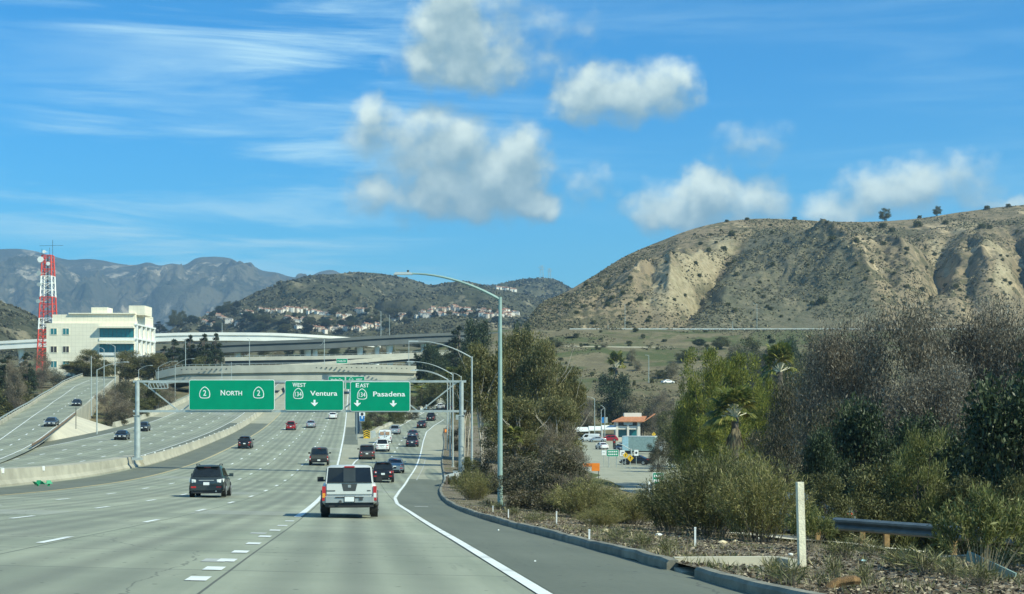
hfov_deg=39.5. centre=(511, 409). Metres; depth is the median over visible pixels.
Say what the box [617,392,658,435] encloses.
valley tree
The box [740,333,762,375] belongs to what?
slope tree
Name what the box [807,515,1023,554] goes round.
guard rail
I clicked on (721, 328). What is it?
guard rail
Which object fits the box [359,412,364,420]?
road sign
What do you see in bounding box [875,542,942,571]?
weed tuft
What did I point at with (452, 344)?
dark tree
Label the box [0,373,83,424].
ramp wall
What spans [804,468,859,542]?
bush
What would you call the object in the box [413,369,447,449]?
lamp post
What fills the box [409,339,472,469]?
lamp post
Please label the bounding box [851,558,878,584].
weed tuft
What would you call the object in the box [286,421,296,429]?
car
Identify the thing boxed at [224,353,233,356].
background tree
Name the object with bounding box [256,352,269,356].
background tree
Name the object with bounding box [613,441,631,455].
traffic light
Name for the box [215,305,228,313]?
hill tree
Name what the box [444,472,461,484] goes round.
guard rail
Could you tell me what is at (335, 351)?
background tree
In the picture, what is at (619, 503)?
shrub
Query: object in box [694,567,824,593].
kerb
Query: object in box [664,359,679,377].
slope tree
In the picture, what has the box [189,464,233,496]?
car
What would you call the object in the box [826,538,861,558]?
weed tuft
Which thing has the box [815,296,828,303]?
hill shrub
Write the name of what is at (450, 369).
palm tree
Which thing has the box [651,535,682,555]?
weed tuft
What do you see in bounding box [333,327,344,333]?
hill tree
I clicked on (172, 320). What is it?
hill tree
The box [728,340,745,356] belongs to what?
slope tree
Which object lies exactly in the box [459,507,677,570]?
kerb
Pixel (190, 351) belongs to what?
pine tree
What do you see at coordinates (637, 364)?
valley tree
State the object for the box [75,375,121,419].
ramp wall
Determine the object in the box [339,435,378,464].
gore pavement
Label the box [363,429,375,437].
crash cushion
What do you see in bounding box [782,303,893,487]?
grey tree
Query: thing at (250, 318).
hill tree
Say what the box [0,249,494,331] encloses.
mountain range
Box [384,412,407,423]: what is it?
bush
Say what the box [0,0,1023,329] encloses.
sky
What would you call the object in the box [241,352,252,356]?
background tree
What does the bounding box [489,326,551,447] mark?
eucalyptus tree
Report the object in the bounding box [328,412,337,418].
car
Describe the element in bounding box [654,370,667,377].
valley tree
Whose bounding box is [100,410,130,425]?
bush
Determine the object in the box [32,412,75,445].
guard rail
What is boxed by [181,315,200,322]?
hill tree
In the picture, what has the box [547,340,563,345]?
slope tree
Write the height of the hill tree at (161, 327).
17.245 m
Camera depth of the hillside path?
602.00 m
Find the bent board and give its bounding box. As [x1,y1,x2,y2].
[825,575,860,587]
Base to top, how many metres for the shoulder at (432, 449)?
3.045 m
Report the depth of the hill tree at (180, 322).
1524.70 m
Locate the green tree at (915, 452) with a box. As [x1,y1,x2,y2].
[882,425,952,549]
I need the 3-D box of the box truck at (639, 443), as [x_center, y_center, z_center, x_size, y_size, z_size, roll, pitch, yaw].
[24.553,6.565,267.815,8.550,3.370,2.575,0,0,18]
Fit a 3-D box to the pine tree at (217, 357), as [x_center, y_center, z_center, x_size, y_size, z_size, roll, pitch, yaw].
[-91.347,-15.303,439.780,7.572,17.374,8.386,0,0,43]
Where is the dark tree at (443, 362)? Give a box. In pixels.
[428,350,454,388]
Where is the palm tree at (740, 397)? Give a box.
[703,384,759,464]
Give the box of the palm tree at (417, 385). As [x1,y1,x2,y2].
[413,379,428,400]
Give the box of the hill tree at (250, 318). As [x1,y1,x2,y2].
[246,313,256,322]
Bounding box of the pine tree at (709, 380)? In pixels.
[675,346,730,471]
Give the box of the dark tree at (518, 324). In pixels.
[511,319,533,396]
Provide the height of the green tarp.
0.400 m
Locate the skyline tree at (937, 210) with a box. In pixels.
[933,206,941,214]
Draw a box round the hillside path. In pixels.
[559,346,654,347]
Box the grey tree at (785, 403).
[752,367,826,534]
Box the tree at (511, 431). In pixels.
[505,426,523,456]
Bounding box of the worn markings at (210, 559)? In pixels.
[202,458,427,561]
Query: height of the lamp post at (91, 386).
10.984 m
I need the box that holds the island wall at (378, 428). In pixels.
[372,399,438,432]
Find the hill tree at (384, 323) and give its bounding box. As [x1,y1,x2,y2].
[379,321,393,327]
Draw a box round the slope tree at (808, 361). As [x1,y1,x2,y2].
[797,350,837,418]
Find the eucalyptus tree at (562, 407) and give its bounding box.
[529,394,589,478]
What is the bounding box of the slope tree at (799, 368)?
[782,358,818,451]
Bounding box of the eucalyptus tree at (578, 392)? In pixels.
[552,364,588,452]
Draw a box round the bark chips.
[463,506,1023,593]
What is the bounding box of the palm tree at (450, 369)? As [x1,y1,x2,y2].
[444,366,458,420]
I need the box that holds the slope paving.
[32,416,112,447]
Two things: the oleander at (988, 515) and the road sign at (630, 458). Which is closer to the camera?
the oleander at (988, 515)
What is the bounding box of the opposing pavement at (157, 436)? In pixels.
[0,383,277,467]
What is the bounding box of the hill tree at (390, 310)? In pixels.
[386,307,394,314]
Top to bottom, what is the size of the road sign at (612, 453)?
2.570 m
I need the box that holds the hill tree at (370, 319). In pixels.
[365,315,378,321]
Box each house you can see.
[225,318,232,323]
[288,306,294,311]
[294,324,301,328]
[321,328,327,333]
[342,325,348,330]
[483,313,489,318]
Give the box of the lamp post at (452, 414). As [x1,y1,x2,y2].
[407,360,454,466]
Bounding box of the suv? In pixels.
[317,465,381,516]
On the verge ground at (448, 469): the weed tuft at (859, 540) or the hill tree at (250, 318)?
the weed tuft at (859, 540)
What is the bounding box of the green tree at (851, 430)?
[818,391,906,541]
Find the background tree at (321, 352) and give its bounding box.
[311,349,326,355]
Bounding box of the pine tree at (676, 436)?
[668,378,704,481]
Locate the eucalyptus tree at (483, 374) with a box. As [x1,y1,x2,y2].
[455,340,509,464]
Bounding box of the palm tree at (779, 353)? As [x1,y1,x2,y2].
[758,339,796,407]
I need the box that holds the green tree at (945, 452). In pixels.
[919,419,988,545]
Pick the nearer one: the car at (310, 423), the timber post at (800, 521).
the timber post at (800, 521)
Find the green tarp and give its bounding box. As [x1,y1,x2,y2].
[32,480,52,485]
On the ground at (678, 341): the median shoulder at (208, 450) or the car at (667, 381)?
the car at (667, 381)
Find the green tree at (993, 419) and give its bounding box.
[942,368,1023,551]
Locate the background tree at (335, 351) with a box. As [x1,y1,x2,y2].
[327,348,341,355]
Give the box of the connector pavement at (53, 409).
[0,376,116,462]
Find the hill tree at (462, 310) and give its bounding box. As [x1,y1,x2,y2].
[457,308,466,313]
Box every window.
[50,328,56,334]
[50,346,56,352]
[50,361,56,367]
[63,328,68,334]
[63,346,68,352]
[100,328,133,336]
[100,344,133,351]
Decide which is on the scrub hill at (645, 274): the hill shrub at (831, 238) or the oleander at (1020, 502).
the hill shrub at (831, 238)
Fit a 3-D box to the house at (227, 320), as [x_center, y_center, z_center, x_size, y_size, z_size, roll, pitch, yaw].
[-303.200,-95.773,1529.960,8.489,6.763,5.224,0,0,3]
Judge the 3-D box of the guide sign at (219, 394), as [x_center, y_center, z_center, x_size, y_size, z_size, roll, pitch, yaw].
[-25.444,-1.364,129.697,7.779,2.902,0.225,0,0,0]
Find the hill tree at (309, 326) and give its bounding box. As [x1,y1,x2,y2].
[302,323,314,331]
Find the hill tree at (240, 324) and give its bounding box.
[233,322,246,329]
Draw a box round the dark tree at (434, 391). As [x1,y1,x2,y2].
[425,370,445,403]
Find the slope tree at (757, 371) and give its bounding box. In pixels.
[744,348,774,397]
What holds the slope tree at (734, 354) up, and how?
on the ground at (678, 341)
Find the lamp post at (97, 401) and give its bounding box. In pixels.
[96,361,124,433]
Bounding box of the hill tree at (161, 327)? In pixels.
[154,321,168,332]
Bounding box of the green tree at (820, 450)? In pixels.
[794,423,857,538]
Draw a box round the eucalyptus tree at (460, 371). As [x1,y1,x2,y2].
[448,356,481,456]
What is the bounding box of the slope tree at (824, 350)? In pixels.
[817,331,840,393]
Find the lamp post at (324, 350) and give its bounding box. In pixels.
[320,339,324,364]
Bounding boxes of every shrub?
[444,476,457,484]
[446,427,470,450]
[447,467,496,499]
[452,456,481,470]
[456,457,480,484]
[469,446,527,493]
[486,455,548,508]
[516,444,591,512]
[534,419,583,484]
[539,475,629,517]
[565,444,593,490]
[570,504,630,524]
[590,486,657,524]
[632,468,697,531]
[644,445,764,536]
[695,437,779,533]
[704,452,818,542]
[716,492,855,539]
[728,231,735,235]
[784,500,839,550]
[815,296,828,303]
[828,235,835,241]
[878,223,887,227]
[887,227,895,231]
[912,221,923,226]
[977,224,984,228]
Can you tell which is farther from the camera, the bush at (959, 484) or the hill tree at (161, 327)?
the hill tree at (161, 327)
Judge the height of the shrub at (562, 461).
3.382 m
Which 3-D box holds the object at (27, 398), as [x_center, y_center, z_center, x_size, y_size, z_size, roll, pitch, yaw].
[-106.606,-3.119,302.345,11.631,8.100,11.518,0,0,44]
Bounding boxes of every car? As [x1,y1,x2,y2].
[44,417,58,426]
[71,399,81,405]
[114,430,129,439]
[140,422,150,430]
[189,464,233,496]
[238,436,253,447]
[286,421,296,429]
[305,420,316,427]
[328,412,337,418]
[357,444,376,458]
[372,461,395,481]
[375,438,390,450]
[384,458,405,472]
[389,425,401,433]
[405,435,419,446]
[407,430,419,437]
[417,420,427,427]
[426,412,435,420]
[436,403,444,408]
[587,436,605,441]
[595,442,608,448]
[604,435,617,440]
[613,442,621,450]
[619,455,652,464]
[661,379,674,383]
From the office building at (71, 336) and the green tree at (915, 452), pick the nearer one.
the green tree at (915, 452)
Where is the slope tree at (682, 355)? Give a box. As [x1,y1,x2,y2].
[675,350,689,361]
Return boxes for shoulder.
[0,423,266,494]
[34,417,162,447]
[146,423,236,454]
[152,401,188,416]
[230,383,284,422]
[251,391,284,423]
[397,479,748,593]
[410,425,446,478]
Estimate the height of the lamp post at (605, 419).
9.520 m
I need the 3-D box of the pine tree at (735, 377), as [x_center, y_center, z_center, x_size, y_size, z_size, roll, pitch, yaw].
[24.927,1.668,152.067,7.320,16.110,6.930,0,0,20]
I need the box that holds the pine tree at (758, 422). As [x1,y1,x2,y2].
[748,376,784,459]
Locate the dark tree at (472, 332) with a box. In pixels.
[458,317,493,367]
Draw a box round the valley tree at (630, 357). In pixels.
[626,348,636,362]
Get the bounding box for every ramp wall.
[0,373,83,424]
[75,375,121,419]
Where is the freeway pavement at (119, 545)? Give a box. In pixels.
[0,379,692,593]
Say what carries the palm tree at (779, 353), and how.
on the ground at (678, 341)
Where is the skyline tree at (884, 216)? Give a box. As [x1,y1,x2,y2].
[878,208,890,220]
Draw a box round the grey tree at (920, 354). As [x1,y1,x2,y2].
[833,280,972,470]
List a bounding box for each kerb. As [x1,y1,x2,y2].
[439,424,462,509]
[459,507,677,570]
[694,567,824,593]
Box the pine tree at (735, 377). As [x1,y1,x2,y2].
[720,351,769,463]
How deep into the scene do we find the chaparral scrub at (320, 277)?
1568.94 m
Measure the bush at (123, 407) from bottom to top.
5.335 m
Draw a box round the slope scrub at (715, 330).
[539,328,966,417]
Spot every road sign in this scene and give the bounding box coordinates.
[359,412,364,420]
[607,450,618,466]
[620,450,624,466]
[627,455,632,469]
[634,450,638,466]
[653,472,663,491]
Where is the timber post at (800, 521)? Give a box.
[796,482,805,566]
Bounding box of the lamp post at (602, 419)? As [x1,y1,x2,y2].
[601,414,603,436]
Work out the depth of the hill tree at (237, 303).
1606.12 m
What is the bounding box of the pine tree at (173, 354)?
[165,339,184,367]
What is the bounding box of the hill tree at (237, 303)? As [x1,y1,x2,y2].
[230,300,240,307]
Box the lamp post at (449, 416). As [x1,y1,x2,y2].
[410,369,451,456]
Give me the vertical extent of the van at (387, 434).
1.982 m
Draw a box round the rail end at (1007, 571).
[939,551,1016,576]
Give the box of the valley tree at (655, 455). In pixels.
[647,435,669,471]
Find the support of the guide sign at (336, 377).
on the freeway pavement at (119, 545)
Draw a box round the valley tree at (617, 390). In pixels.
[591,372,638,424]
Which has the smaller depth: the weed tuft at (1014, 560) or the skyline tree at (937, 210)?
the weed tuft at (1014, 560)
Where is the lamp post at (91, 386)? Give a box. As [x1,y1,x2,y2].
[90,356,91,415]
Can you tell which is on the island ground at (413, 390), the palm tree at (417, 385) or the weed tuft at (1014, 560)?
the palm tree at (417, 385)
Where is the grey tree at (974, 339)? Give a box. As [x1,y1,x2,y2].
[936,289,1022,417]
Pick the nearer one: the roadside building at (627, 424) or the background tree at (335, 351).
the roadside building at (627, 424)
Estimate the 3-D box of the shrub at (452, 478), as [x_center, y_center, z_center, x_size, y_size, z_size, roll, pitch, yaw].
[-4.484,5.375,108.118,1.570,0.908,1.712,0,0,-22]
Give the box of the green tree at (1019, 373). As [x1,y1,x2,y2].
[996,352,1023,485]
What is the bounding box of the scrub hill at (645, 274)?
[519,205,1023,328]
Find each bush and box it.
[93,387,126,416]
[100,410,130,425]
[103,399,140,421]
[109,379,145,410]
[126,397,152,416]
[130,377,163,409]
[142,387,167,409]
[160,384,177,405]
[193,355,210,365]
[361,416,372,429]
[365,412,388,426]
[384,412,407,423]
[405,394,419,419]
[415,388,439,409]
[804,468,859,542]
[838,457,921,547]
[919,469,999,557]
[975,468,1023,563]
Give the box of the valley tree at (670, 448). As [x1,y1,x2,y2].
[661,422,699,468]
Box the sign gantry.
[132,380,465,471]
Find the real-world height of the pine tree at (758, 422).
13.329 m
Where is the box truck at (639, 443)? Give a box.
[622,436,664,453]
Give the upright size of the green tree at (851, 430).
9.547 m
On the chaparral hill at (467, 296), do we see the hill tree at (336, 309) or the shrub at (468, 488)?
the hill tree at (336, 309)
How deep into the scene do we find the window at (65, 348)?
439.94 m
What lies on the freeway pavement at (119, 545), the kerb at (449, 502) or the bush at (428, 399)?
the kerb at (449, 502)
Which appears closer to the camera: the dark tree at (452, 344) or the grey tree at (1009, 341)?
the grey tree at (1009, 341)
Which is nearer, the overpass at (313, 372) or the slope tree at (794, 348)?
the overpass at (313, 372)
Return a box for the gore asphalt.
[344,427,357,444]
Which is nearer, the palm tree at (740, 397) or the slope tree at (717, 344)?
the palm tree at (740, 397)
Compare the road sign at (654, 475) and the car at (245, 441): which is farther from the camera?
the car at (245, 441)
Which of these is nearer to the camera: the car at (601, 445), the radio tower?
the car at (601, 445)
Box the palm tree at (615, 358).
[607,350,625,380]
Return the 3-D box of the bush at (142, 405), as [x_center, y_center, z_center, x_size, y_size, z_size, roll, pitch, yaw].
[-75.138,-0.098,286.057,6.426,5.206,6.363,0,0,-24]
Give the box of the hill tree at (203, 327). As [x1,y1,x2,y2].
[197,325,212,331]
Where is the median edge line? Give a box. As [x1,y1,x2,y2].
[6,408,284,494]
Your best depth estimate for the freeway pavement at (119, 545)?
28.89 m
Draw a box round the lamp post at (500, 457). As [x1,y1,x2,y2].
[393,270,502,503]
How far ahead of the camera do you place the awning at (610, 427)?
382.65 m
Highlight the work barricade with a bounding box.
[583,463,599,477]
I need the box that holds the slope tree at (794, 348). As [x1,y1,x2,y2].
[775,334,805,378]
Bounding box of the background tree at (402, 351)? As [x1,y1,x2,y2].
[394,349,409,353]
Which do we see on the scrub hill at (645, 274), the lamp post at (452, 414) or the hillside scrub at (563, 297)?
the hillside scrub at (563, 297)
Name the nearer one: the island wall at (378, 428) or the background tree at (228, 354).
the island wall at (378, 428)
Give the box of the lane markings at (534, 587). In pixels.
[0,379,551,593]
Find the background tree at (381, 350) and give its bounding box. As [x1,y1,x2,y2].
[372,347,385,353]
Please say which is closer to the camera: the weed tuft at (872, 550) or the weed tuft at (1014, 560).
the weed tuft at (1014, 560)
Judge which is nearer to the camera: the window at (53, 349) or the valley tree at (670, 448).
the valley tree at (670, 448)
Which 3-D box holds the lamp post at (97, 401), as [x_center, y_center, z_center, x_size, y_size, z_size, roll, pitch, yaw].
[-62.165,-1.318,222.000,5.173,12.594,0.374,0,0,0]
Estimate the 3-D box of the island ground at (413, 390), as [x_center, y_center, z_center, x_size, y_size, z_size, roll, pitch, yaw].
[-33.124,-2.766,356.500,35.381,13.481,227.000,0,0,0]
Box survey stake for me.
[694,527,695,545]
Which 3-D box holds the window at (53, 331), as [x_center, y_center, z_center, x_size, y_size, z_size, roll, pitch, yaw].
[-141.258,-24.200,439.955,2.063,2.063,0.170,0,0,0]
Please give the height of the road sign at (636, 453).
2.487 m
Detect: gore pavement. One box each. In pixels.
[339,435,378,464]
[345,397,360,434]
[376,398,442,434]
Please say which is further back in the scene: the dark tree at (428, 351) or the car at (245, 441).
the dark tree at (428, 351)
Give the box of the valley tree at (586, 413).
[578,394,596,426]
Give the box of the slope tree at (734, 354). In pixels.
[722,346,751,387]
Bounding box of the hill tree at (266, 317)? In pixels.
[256,313,270,322]
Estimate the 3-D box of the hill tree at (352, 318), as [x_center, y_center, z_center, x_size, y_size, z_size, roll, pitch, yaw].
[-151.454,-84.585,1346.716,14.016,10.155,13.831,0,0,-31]
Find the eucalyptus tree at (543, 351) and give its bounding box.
[515,336,578,458]
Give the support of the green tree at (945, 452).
on the ground at (678, 341)
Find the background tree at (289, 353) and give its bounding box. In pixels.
[284,351,294,355]
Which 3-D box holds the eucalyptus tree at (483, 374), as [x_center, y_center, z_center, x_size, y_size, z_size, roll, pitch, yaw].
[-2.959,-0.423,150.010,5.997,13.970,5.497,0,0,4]
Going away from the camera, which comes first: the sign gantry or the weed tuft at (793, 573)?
the weed tuft at (793, 573)
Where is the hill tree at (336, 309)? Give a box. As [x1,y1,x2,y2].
[330,307,340,312]
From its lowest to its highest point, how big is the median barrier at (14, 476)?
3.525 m
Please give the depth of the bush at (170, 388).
334.68 m
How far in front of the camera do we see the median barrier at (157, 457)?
181.42 m
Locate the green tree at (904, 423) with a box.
[884,407,943,547]
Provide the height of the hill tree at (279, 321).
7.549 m
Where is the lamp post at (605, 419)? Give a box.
[604,408,607,441]
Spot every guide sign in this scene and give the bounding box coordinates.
[189,379,274,410]
[285,380,343,410]
[328,376,344,388]
[336,359,347,362]
[346,376,364,409]
[350,381,409,411]
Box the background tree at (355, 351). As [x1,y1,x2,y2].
[351,347,366,354]
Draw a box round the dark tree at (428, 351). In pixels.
[412,343,440,379]
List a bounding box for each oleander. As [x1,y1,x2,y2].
[922,480,1023,575]
[1001,493,1023,554]
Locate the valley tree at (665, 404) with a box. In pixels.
[647,389,674,431]
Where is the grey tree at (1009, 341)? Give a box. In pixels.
[970,290,1023,486]
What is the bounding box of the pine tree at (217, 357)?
[205,333,225,365]
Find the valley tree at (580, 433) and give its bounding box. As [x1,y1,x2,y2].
[576,416,598,437]
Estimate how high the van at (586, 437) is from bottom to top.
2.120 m
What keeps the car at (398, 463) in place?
on the freeway pavement at (119, 545)
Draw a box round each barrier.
[0,455,141,486]
[112,396,188,427]
[139,386,284,465]
[357,412,362,433]
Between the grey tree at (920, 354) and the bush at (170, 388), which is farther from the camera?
the bush at (170, 388)
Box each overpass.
[155,363,415,387]
[225,350,450,364]
[283,355,419,364]
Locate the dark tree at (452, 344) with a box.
[446,325,465,366]
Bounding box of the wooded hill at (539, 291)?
[491,278,570,299]
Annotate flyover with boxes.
[0,332,380,366]
[155,332,497,365]
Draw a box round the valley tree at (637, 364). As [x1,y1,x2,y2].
[633,360,642,370]
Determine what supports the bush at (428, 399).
on the ground at (678, 341)
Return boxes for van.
[378,430,392,442]
[580,434,599,441]
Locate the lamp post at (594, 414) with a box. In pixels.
[587,396,594,433]
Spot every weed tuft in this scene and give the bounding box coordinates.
[476,499,494,505]
[488,501,506,508]
[499,506,521,515]
[522,510,549,522]
[605,525,633,541]
[621,530,656,548]
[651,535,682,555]
[751,555,789,580]
[766,556,814,584]
[819,540,841,556]
[819,552,847,576]
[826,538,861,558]
[842,531,879,548]
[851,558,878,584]
[855,539,891,555]
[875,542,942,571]
[877,543,915,563]
[895,543,955,576]
[933,556,975,579]
[951,558,1005,585]
[988,547,1023,570]
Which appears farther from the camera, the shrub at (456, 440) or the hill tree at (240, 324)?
the hill tree at (240, 324)
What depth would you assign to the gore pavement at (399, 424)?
285.45 m
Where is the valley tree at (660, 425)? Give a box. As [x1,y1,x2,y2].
[655,408,675,438]
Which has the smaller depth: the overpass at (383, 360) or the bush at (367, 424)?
the bush at (367, 424)
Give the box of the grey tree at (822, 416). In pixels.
[802,393,882,541]
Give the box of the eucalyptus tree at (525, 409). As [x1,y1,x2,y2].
[474,394,551,469]
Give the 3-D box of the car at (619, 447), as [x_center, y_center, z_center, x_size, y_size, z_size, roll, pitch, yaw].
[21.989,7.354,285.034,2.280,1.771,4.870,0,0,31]
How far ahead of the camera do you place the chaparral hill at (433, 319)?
1153.21 m
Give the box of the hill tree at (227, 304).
[222,301,233,307]
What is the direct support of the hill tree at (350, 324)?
on the chaparral hill at (467, 296)
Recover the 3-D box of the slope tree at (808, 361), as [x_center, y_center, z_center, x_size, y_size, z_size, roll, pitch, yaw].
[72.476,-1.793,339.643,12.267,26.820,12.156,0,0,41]
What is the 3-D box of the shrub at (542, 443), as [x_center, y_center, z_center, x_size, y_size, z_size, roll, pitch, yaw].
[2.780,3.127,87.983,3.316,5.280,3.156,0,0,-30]
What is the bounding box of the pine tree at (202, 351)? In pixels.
[189,333,213,365]
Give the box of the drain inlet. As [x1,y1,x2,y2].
[673,556,796,575]
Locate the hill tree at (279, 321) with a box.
[274,319,289,324]
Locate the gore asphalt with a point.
(350, 436)
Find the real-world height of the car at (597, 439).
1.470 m
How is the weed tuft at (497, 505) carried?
on the verge ground at (448, 469)
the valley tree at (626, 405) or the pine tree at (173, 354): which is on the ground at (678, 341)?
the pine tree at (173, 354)
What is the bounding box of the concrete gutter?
[726,532,964,560]
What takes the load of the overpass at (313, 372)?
on the ground at (678, 341)
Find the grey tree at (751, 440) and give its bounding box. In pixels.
[744,408,799,491]
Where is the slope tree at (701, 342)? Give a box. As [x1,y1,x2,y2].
[692,339,705,345]
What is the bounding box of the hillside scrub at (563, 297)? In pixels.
[522,205,1023,329]
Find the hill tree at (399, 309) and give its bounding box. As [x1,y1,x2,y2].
[394,307,402,313]
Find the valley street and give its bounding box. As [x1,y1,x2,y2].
[576,441,712,496]
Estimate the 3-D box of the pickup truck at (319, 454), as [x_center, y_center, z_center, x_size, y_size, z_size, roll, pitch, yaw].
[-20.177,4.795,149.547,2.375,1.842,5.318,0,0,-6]
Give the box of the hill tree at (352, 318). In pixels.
[344,315,357,323]
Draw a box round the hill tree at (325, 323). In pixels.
[318,318,331,326]
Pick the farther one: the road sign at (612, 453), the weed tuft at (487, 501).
the road sign at (612, 453)
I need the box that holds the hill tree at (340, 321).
[336,319,345,324]
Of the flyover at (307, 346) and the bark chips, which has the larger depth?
the flyover at (307, 346)
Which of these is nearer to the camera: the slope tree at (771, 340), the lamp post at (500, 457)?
the lamp post at (500, 457)
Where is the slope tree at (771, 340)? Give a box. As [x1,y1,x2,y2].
[765,335,776,383]
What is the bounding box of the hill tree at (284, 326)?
[278,323,291,331]
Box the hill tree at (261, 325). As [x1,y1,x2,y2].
[255,322,269,330]
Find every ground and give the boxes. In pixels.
[0,329,1023,576]
[361,383,438,430]
[442,425,1023,593]
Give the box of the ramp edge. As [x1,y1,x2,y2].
[770,534,1023,565]
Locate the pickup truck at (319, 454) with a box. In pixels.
[308,447,330,464]
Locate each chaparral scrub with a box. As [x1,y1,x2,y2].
[0,300,49,360]
[156,271,544,343]
[383,314,511,346]
[490,277,571,298]
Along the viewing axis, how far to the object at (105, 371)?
432.01 m
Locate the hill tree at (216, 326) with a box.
[211,322,223,329]
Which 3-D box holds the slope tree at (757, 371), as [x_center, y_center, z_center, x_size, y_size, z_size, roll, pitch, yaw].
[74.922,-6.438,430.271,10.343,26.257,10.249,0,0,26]
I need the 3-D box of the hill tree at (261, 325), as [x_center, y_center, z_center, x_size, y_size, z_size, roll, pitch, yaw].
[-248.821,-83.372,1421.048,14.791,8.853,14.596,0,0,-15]
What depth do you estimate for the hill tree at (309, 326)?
1336.75 m
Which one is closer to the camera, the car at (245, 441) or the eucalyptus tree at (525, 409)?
the eucalyptus tree at (525, 409)
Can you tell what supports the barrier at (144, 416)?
on the opposing pavement at (157, 436)
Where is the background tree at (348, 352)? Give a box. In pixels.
[342,347,353,354]
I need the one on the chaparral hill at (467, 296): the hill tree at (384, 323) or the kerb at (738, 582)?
the hill tree at (384, 323)
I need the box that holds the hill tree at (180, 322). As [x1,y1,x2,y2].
[165,320,184,326]
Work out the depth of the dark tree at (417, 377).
444.41 m
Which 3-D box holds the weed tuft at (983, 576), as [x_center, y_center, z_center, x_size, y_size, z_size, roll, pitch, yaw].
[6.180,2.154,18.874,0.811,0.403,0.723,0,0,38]
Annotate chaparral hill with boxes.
[0,304,45,359]
[155,272,545,343]
[381,315,513,346]
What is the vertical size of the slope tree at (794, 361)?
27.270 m
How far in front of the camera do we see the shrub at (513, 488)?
61.64 m
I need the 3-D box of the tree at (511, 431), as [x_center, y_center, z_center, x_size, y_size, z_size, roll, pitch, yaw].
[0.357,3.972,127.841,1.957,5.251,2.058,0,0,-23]
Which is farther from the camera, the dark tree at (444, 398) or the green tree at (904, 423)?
the dark tree at (444, 398)
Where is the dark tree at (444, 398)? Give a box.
[437,366,456,412]
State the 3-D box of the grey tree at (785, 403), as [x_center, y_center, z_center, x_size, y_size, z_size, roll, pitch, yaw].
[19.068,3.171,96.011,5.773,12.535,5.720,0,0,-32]
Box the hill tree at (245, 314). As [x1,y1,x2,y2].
[238,311,252,316]
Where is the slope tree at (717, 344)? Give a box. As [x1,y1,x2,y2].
[710,336,731,348]
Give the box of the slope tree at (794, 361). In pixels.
[759,353,799,395]
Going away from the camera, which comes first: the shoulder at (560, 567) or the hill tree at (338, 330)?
the shoulder at (560, 567)
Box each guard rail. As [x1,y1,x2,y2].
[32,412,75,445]
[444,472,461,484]
[570,328,964,329]
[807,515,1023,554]
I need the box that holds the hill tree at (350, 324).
[345,321,354,326]
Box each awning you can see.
[575,427,588,432]
[588,426,602,433]
[602,425,615,429]
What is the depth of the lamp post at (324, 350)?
403.92 m
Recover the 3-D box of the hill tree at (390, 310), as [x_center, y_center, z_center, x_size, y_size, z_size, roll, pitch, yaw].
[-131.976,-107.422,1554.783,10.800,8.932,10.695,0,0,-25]
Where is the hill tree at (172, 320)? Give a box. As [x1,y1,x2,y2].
[169,309,177,327]
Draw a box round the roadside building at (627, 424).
[612,413,654,436]
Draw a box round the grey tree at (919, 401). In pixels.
[876,351,1001,496]
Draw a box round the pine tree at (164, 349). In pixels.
[154,345,170,374]
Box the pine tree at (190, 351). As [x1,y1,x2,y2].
[178,334,196,365]
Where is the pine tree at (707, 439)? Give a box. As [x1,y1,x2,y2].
[689,387,754,476]
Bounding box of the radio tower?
[36,240,59,373]
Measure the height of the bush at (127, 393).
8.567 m
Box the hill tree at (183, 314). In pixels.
[178,311,186,321]
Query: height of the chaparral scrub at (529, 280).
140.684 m
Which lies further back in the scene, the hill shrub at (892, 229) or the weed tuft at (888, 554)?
the hill shrub at (892, 229)
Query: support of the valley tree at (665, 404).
on the valley forecourt
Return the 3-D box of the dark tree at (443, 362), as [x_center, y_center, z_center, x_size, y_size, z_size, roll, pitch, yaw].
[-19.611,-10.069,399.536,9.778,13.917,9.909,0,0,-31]
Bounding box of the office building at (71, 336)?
[46,306,155,380]
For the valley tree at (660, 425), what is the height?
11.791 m
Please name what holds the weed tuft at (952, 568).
on the verge ground at (448, 469)
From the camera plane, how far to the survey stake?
27.41 m
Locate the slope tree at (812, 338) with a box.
[796,329,821,381]
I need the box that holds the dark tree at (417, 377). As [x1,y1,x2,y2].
[410,353,421,383]
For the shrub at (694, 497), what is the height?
2.403 m
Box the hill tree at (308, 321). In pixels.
[302,317,314,323]
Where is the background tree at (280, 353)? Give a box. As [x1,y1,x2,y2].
[269,351,284,355]

